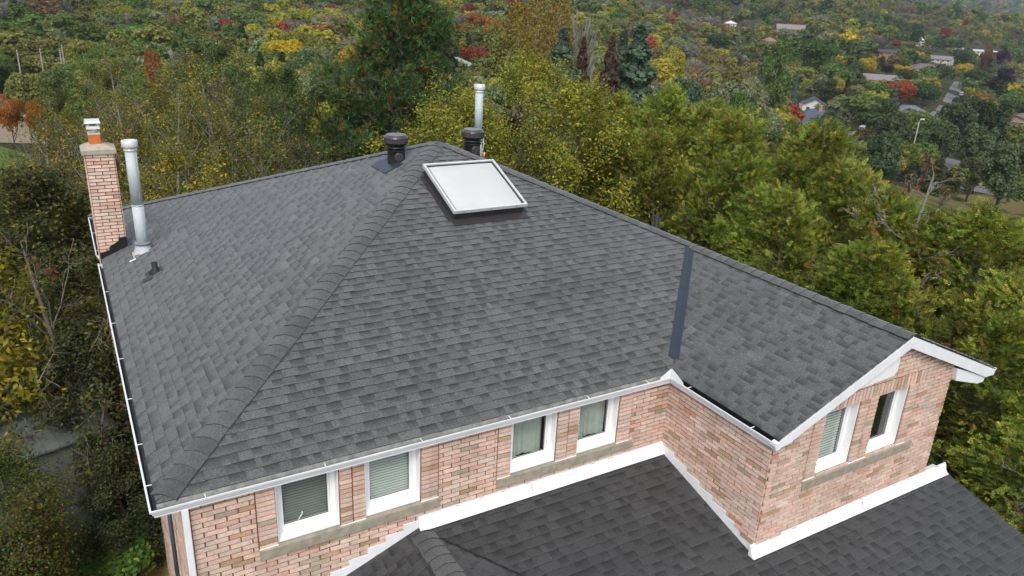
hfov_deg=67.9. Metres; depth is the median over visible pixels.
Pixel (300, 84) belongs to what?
tree
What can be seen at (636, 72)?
conifer
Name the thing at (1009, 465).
cedar tree
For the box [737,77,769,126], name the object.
tree
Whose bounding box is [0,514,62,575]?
shrub
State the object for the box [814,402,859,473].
window
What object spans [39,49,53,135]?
light pole
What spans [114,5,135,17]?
tree
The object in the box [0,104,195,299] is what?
thin tree
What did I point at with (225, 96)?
tree
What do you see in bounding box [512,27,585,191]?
conifer
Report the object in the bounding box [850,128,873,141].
tree
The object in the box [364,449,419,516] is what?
window
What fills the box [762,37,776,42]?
house
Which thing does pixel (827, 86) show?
tree
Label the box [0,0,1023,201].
wood
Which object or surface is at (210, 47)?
tree
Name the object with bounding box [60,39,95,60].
tree
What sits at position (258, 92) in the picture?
tree
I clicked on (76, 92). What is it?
tree
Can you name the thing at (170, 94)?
tree
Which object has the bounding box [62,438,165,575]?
shrub
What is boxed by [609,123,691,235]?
cedar tree
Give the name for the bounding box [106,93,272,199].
broadleaf tree
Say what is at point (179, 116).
thin tree
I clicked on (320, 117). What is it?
tree
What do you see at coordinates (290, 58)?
tree
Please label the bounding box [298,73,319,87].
tree
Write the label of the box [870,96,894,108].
tree
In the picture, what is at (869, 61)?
tree
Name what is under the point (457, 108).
tree
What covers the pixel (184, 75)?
tree
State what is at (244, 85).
tree
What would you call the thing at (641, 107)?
cedar tree
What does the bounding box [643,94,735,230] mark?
cedar tree
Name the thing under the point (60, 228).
broadleaf tree
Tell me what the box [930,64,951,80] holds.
tree
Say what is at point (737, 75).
tree
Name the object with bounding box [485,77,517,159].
tree
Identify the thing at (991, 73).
conifer
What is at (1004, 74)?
tree
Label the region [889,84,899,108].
conifer
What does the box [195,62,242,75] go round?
tree
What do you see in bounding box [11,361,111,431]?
shrub
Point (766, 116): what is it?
tree
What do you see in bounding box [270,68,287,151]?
tree
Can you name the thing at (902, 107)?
house
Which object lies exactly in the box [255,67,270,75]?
tree
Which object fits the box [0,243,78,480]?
broadleaf tree
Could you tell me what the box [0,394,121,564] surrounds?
garden shed
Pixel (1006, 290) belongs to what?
cedar tree
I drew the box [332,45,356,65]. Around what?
tree
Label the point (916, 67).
house
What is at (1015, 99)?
tree
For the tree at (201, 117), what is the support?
on the ground at (930, 106)
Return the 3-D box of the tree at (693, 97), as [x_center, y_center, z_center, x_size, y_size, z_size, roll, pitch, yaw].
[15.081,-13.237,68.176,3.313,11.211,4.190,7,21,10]
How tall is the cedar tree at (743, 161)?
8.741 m
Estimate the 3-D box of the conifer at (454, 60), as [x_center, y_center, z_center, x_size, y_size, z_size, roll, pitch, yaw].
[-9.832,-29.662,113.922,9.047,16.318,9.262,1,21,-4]
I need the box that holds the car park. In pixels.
[0,113,49,143]
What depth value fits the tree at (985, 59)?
526.17 m
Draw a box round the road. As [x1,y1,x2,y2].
[930,81,1021,197]
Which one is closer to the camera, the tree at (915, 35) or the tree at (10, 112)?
the tree at (10, 112)
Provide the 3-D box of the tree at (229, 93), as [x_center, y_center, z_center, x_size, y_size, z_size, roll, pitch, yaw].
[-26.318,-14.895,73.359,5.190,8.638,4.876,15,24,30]
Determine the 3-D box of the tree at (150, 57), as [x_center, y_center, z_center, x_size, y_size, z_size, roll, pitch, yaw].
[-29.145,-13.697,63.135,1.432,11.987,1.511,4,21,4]
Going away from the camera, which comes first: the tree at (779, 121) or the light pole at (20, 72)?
the light pole at (20, 72)
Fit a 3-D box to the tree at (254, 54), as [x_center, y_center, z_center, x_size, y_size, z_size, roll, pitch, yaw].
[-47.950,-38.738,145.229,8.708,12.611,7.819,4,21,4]
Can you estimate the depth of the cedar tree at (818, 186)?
19.92 m
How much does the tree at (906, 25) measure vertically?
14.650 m
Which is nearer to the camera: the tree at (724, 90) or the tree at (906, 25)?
the tree at (724, 90)
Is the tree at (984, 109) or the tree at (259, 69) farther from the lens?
the tree at (984, 109)
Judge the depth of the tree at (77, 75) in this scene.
93.59 m
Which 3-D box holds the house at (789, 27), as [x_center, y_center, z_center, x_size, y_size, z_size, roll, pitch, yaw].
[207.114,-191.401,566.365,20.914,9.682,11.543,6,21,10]
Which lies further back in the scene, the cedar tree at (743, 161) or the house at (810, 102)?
the house at (810, 102)
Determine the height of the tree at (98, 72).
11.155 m
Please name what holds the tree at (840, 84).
on the ground at (930, 106)
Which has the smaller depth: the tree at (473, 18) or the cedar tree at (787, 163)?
the cedar tree at (787, 163)
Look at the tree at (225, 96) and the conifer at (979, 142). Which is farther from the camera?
the conifer at (979, 142)
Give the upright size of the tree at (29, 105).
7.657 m
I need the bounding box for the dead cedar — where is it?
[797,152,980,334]
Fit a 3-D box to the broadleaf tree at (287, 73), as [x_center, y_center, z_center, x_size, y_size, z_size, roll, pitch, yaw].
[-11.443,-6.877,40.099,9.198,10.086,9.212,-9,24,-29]
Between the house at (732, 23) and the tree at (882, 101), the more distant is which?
the house at (732, 23)
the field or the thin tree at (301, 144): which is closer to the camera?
the thin tree at (301, 144)
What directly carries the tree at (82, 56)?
on the ground at (930, 106)
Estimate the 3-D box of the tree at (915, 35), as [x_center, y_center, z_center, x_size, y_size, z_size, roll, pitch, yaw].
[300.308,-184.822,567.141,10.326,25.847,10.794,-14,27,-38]
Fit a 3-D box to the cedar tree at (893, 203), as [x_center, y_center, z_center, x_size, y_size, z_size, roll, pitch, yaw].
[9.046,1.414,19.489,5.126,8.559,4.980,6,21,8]
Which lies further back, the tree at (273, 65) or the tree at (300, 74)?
the tree at (273, 65)
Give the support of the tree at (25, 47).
on the ground at (930, 106)
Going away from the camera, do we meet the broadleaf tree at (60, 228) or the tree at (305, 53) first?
the broadleaf tree at (60, 228)
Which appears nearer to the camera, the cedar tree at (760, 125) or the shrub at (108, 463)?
the shrub at (108, 463)
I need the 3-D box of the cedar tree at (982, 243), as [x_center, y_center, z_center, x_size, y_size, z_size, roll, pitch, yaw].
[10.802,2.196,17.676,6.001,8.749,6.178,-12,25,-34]
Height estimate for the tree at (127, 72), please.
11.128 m
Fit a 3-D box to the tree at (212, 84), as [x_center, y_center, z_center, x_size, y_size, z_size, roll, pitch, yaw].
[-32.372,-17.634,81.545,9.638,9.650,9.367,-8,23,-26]
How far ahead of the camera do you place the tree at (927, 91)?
302.94 m
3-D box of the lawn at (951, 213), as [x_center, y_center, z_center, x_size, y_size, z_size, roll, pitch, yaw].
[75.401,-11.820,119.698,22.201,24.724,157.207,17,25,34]
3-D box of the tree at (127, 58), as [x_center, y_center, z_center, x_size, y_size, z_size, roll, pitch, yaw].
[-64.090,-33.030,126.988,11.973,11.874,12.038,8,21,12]
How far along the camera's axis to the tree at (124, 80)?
87.40 m
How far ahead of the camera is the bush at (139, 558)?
14.33 m
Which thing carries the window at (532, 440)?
in the brick house at (429, 358)
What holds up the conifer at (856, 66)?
on the ground at (930, 106)
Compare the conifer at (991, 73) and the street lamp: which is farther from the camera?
the conifer at (991, 73)
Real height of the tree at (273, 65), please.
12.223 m
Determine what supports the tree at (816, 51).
on the ground at (930, 106)
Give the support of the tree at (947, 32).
on the ground at (930, 106)
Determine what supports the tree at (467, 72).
on the ground at (930, 106)
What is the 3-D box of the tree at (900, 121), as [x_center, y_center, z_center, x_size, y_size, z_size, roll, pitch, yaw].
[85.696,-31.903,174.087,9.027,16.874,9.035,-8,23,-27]
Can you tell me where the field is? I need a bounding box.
[876,183,1023,218]
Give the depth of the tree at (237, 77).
91.79 m
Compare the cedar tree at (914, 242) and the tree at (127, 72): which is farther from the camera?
the tree at (127, 72)
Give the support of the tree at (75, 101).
on the ground at (930, 106)
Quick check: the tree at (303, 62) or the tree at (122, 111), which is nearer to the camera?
the tree at (122, 111)
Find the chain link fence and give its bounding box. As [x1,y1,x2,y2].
[894,174,1018,199]
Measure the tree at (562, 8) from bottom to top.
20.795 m
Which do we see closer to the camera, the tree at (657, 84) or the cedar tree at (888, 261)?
the cedar tree at (888, 261)
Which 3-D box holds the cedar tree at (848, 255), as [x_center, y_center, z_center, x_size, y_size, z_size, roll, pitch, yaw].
[8.077,2.208,17.601,5.442,6.960,5.290,16,24,31]
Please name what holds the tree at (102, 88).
on the ground at (930, 106)
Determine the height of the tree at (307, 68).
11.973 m
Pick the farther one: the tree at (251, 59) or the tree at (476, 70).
the tree at (251, 59)
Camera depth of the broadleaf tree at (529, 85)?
26.36 m
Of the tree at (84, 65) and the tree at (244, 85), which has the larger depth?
the tree at (84, 65)
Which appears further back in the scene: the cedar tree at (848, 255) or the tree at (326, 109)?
the tree at (326, 109)
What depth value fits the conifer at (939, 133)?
178.90 m
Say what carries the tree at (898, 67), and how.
on the ground at (930, 106)
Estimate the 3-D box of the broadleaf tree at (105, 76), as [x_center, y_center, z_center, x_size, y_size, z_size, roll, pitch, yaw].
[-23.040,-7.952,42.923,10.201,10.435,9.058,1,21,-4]
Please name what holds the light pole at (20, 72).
on the ground at (930, 106)
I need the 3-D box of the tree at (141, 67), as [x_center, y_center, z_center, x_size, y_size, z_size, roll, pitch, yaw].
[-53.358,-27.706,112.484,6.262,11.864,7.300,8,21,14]
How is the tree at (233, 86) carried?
on the ground at (930, 106)
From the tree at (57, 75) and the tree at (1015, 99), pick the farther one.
the tree at (1015, 99)
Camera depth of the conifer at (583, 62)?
61.03 m
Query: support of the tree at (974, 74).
on the ground at (930, 106)
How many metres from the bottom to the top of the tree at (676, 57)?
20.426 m
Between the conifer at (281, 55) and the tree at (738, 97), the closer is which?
the tree at (738, 97)
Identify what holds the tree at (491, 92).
on the ground at (930, 106)
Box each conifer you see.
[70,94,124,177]
[254,51,265,66]
[277,52,287,62]
[440,36,459,75]
[446,66,452,137]
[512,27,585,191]
[561,36,589,152]
[594,34,620,104]
[615,24,658,115]
[616,30,636,97]
[789,69,798,104]
[818,110,850,155]
[852,59,858,72]
[860,132,902,182]
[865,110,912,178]
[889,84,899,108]
[899,144,930,191]
[915,120,959,184]
[936,101,977,166]
[952,95,981,136]
[958,122,1000,189]
[959,156,987,201]
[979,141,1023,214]
[983,58,997,90]
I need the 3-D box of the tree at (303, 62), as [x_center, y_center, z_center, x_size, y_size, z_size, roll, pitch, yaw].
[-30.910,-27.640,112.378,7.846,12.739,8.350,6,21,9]
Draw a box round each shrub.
[0,207,115,411]
[0,213,138,523]
[0,430,109,575]
[0,467,89,575]
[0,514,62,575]
[10,314,142,557]
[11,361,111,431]
[15,249,125,447]
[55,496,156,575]
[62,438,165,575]
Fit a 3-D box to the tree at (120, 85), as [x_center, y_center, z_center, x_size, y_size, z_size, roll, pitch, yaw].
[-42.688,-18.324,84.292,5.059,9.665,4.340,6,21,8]
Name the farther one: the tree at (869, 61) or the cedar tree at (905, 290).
the tree at (869, 61)
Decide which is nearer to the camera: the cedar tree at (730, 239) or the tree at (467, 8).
the cedar tree at (730, 239)
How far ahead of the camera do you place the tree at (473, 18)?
314.42 m
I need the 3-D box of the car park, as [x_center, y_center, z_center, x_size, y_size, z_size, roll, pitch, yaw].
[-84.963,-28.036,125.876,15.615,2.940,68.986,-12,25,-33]
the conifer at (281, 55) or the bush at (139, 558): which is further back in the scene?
the conifer at (281, 55)
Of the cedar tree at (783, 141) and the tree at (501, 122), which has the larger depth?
the tree at (501, 122)
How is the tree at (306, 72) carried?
on the ground at (930, 106)
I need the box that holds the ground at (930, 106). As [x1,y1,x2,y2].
[0,0,1023,575]
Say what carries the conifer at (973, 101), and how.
on the ground at (930, 106)
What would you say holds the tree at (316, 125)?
on the ground at (930, 106)
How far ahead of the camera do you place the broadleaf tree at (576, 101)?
22.54 m
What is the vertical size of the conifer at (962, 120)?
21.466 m
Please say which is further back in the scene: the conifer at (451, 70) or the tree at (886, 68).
the tree at (886, 68)
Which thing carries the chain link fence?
on the ground at (930, 106)
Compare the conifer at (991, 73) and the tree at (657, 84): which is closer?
the tree at (657, 84)
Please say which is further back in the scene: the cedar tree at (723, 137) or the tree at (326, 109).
the tree at (326, 109)
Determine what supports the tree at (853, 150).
on the ground at (930, 106)
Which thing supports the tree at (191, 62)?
on the ground at (930, 106)
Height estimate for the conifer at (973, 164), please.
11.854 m
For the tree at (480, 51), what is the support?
on the ground at (930, 106)
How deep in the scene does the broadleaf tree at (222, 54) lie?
41.13 m
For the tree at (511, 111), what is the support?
on the ground at (930, 106)
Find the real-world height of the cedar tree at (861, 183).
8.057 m
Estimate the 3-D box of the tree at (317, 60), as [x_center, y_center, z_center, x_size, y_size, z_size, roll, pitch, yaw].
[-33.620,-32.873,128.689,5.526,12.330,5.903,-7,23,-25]
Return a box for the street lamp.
[903,119,924,187]
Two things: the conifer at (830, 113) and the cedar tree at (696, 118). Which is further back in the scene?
the conifer at (830, 113)
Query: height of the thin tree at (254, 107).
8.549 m
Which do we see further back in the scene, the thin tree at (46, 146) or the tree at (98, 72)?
the tree at (98, 72)
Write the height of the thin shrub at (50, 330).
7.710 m
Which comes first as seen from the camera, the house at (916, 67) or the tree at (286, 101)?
the tree at (286, 101)
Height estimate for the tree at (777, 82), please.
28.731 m
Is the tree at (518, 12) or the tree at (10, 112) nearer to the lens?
the tree at (10, 112)
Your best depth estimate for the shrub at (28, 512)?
11.80 m
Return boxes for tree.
[0,38,251,229]
[0,94,23,166]
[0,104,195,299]
[0,151,114,378]
[0,165,111,358]
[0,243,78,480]
[1,53,184,210]
[1,108,124,218]
[3,72,50,155]
[12,38,51,70]
[24,98,46,154]
[37,66,79,162]
[47,57,255,247]
[59,84,99,124]
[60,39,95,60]
[60,59,95,72]
[66,88,99,119]
[66,97,127,129]
[68,70,104,86]
[70,62,97,74]
[75,45,131,61]
[76,100,171,163]
[80,134,236,341]
[86,61,122,72]
[88,66,109,80]
[89,85,130,97]
[98,53,143,63]
[102,36,135,51]
[103,79,132,89]
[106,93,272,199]
[107,45,332,200]
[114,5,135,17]
[116,76,142,87]
[121,68,133,76]
[123,58,143,70]
[125,94,160,116]
[130,31,319,183]
[134,59,163,72]
[143,49,166,127]
[165,77,180,87]
[165,91,187,178]
[168,50,208,65]
[169,46,191,62]
[170,141,283,192]
[173,96,220,180]
[174,59,210,70]
[174,87,327,193]
[176,70,195,81]
[192,77,235,91]
[192,94,242,135]
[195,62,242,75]
[198,93,225,134]
[206,44,223,60]
[218,72,254,82]
[219,59,367,173]
[221,79,243,142]
[223,52,256,69]
[223,87,251,157]
[224,63,239,76]
[236,81,281,144]
[243,60,291,73]
[243,84,275,168]
[243,92,298,169]
[248,52,271,59]
[248,71,268,84]
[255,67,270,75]
[256,130,341,174]
[259,40,278,53]
[268,39,302,53]
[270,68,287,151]
[271,79,316,159]
[281,30,317,47]
[284,56,325,70]
[286,55,313,65]
[287,50,326,62]
[289,70,303,82]
[293,90,321,165]
[294,63,320,78]
[297,46,333,64]
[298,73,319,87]
[299,0,485,163]
[299,71,326,84]
[303,85,335,139]
[309,86,332,139]
[311,57,321,64]
[316,88,368,137]
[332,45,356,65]
[334,39,357,62]
[360,83,550,181]
[369,44,641,206]
[432,89,472,131]
[440,76,489,88]
[455,68,474,75]
[457,102,503,141]
[461,3,479,13]
[462,13,485,25]
[473,65,481,76]
[475,44,490,58]
[480,21,514,152]
[482,15,503,34]
[483,84,505,122]
[484,67,694,223]
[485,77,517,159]
[492,80,527,168]
[501,2,539,156]
[506,88,556,126]
[515,0,553,84]
[535,0,576,81]
[558,107,609,189]
[562,118,670,222]
[569,10,597,82]
[570,85,645,187]
[590,60,603,77]
[592,71,600,86]
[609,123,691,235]
[627,78,689,219]
[631,95,663,138]
[638,81,668,99]
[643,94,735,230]
[644,103,774,228]
[654,46,686,76]
[654,58,675,85]
[656,111,699,207]
[660,159,760,259]
[661,104,786,245]
[671,75,703,111]
[685,144,791,257]
[704,79,740,107]
[704,115,869,277]
[705,180,817,287]
[706,32,732,48]
[721,65,743,88]
[726,179,840,294]
[728,91,754,116]
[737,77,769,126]
[754,109,768,139]
[757,36,792,108]
[759,107,784,148]
[759,128,827,175]
[763,142,825,187]
[763,153,879,290]
[769,157,885,289]
[793,239,945,449]
[801,37,841,93]
[808,236,936,336]
[816,78,839,103]
[822,183,940,291]
[829,77,845,96]
[834,138,863,161]
[840,170,891,238]
[845,91,864,119]
[847,78,870,91]
[848,267,970,509]
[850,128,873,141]
[858,58,877,72]
[865,218,969,426]
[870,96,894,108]
[880,64,894,74]
[888,80,918,105]
[894,64,914,73]
[898,401,1023,572]
[899,301,1023,573]
[900,203,998,430]
[902,22,910,32]
[908,22,923,47]
[913,81,942,108]
[915,196,1023,440]
[919,261,1023,531]
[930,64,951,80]
[939,27,952,48]
[942,244,1023,499]
[952,47,976,76]
[952,63,973,85]
[961,18,969,25]
[962,68,983,97]
[973,99,1013,158]
[979,50,1012,69]
[981,45,996,70]
[995,68,1014,83]
[998,90,1023,113]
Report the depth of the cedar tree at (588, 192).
23.28 m
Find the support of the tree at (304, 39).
on the ground at (930, 106)
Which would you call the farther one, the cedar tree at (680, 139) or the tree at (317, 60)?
the tree at (317, 60)
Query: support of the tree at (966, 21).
on the ground at (930, 106)
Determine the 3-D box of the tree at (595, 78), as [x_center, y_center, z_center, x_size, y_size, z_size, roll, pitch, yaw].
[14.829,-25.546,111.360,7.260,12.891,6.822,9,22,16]
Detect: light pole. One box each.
[16,50,32,138]
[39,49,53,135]
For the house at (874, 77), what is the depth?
391.76 m
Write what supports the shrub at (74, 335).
on the ground at (930, 106)
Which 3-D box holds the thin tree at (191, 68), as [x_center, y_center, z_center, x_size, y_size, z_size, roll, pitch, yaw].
[-12.197,-4.372,31.311,7.839,10.857,7.950,8,21,13]
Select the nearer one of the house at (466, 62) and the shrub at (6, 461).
the shrub at (6, 461)
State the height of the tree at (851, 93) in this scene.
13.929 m
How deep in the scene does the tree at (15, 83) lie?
82.07 m
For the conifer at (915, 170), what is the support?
on the ground at (930, 106)
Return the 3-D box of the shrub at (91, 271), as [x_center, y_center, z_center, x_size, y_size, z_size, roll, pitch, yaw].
[-9.116,1.871,17.443,5.102,6.107,4.110,16,25,31]
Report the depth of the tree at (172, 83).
88.74 m
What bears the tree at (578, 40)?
on the ground at (930, 106)
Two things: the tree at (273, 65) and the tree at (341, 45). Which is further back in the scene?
the tree at (341, 45)
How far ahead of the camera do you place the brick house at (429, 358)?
10.81 m
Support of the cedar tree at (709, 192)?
on the ground at (930, 106)
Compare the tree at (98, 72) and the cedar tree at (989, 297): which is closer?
the cedar tree at (989, 297)
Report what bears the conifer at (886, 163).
on the ground at (930, 106)
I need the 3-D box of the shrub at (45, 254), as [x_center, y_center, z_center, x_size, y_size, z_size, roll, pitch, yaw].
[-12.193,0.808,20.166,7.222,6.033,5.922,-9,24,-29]
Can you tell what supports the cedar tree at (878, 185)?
on the ground at (930, 106)
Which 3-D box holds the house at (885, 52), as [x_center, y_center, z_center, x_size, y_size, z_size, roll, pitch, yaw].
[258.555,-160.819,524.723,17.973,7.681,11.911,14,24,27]
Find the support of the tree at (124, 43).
on the ground at (930, 106)
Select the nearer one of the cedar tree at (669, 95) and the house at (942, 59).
the cedar tree at (669, 95)
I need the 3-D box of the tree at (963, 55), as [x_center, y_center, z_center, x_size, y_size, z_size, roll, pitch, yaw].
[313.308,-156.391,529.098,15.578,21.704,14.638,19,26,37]
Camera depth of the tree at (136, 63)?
112.05 m
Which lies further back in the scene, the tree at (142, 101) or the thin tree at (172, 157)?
the tree at (142, 101)
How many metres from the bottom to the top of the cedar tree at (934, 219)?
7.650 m
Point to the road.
(949, 162)
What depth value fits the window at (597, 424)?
11.12 m
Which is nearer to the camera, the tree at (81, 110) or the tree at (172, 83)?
the tree at (81, 110)
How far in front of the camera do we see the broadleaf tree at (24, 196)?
20.26 m
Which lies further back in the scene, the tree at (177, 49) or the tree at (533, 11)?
the tree at (177, 49)
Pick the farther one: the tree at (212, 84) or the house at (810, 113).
the house at (810, 113)
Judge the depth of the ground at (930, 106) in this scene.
449.57 m
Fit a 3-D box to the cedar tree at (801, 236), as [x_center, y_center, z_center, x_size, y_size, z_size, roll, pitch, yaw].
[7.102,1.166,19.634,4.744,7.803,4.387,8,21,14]
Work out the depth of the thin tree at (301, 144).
22.54 m
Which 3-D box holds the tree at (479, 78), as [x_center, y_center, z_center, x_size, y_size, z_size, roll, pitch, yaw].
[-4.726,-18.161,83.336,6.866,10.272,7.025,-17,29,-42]
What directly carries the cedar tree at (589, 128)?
on the ground at (930, 106)
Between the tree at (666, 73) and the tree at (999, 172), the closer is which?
the tree at (999, 172)
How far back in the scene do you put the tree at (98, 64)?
103.32 m
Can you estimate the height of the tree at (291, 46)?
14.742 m
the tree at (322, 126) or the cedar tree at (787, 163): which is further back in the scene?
the tree at (322, 126)
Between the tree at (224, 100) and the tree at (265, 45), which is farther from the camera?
the tree at (265, 45)
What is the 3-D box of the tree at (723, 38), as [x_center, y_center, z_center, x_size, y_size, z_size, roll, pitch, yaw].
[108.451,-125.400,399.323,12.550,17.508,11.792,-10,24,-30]
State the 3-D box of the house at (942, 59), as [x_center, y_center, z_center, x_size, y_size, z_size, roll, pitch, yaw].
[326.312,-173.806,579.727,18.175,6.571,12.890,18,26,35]
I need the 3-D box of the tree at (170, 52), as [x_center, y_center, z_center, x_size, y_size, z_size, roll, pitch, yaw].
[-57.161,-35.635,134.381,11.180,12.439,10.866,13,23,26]
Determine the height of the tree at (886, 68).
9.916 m
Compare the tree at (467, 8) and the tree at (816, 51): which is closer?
the tree at (816, 51)
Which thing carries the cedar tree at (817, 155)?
on the ground at (930, 106)
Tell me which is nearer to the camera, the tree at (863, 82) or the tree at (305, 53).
the tree at (305, 53)
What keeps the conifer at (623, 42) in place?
on the ground at (930, 106)
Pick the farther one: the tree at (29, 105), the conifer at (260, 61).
the conifer at (260, 61)
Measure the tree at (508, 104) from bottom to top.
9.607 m
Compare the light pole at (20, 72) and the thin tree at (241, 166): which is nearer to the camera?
the thin tree at (241, 166)
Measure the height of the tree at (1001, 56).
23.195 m
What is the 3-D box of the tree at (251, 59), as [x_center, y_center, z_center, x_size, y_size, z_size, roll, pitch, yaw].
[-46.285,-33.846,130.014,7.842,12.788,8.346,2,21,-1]
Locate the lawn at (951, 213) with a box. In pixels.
[885,201,1023,247]
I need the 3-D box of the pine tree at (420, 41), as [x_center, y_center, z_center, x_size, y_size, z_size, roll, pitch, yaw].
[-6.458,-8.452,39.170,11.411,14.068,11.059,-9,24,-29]
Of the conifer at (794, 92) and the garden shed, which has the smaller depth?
the garden shed
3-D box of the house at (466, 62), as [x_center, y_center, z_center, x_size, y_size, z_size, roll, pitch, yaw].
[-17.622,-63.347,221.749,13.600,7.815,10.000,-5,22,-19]
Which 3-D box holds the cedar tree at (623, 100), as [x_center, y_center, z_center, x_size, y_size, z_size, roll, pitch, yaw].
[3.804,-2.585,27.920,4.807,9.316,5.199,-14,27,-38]
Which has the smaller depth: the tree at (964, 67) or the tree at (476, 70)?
the tree at (476, 70)
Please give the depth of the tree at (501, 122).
69.50 m
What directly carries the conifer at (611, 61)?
on the ground at (930, 106)
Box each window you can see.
[274,470,339,542]
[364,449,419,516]
[509,412,557,472]
[576,396,619,453]
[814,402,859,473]
[865,386,908,453]
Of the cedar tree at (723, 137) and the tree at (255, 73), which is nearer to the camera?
the cedar tree at (723, 137)
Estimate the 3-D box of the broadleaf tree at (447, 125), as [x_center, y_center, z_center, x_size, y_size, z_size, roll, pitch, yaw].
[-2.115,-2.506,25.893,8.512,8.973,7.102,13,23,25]
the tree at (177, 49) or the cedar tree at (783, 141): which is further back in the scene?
the tree at (177, 49)
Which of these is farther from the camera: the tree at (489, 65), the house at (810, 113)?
the house at (810, 113)
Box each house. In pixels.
[79,84,1023,575]
[455,57,471,67]
[724,21,736,26]
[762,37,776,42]
[775,24,805,37]
[798,104,824,122]
[799,96,827,110]
[861,73,901,81]
[878,49,898,59]
[896,104,931,115]
[910,63,935,70]
[931,55,953,65]
[956,48,997,55]
[1011,113,1023,125]
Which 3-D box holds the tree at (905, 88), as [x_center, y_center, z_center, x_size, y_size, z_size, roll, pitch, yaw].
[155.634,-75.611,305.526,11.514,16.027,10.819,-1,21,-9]
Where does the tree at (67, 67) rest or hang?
on the ground at (930, 106)
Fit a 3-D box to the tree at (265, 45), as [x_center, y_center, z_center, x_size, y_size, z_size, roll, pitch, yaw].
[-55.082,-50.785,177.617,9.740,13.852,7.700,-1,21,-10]
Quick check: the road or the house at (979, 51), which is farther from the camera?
the house at (979, 51)
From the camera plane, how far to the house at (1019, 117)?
348.67 m
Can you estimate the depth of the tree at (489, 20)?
261.73 m
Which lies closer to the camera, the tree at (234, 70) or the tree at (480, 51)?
the tree at (234, 70)
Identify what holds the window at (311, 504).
in the brick house at (429, 358)
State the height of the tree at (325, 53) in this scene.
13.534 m
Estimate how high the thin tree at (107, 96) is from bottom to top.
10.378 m

